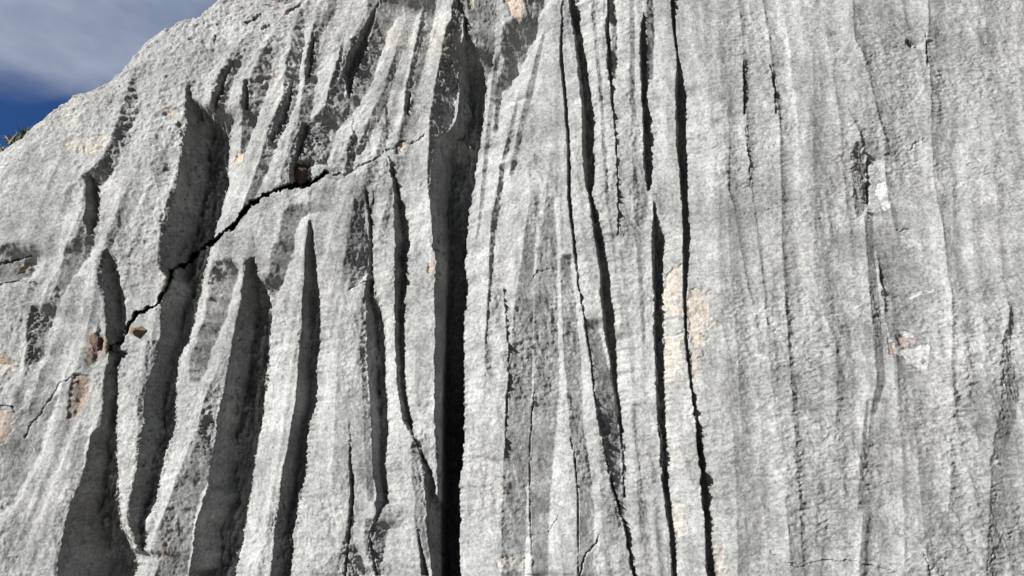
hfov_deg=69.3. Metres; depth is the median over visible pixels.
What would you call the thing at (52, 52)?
sky
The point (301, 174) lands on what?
wedged stone
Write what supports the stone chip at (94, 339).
on the cliff
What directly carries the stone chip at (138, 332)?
on the cliff
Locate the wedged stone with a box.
[294,164,307,184]
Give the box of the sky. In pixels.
[0,0,217,148]
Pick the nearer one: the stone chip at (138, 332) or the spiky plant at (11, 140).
the stone chip at (138, 332)
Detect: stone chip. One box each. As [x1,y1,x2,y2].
[88,333,101,349]
[132,327,146,337]
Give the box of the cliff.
[0,0,1023,575]
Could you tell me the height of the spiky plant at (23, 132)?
0.092 m
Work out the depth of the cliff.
4.20 m
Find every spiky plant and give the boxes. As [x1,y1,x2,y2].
[1,132,22,144]
[18,125,31,136]

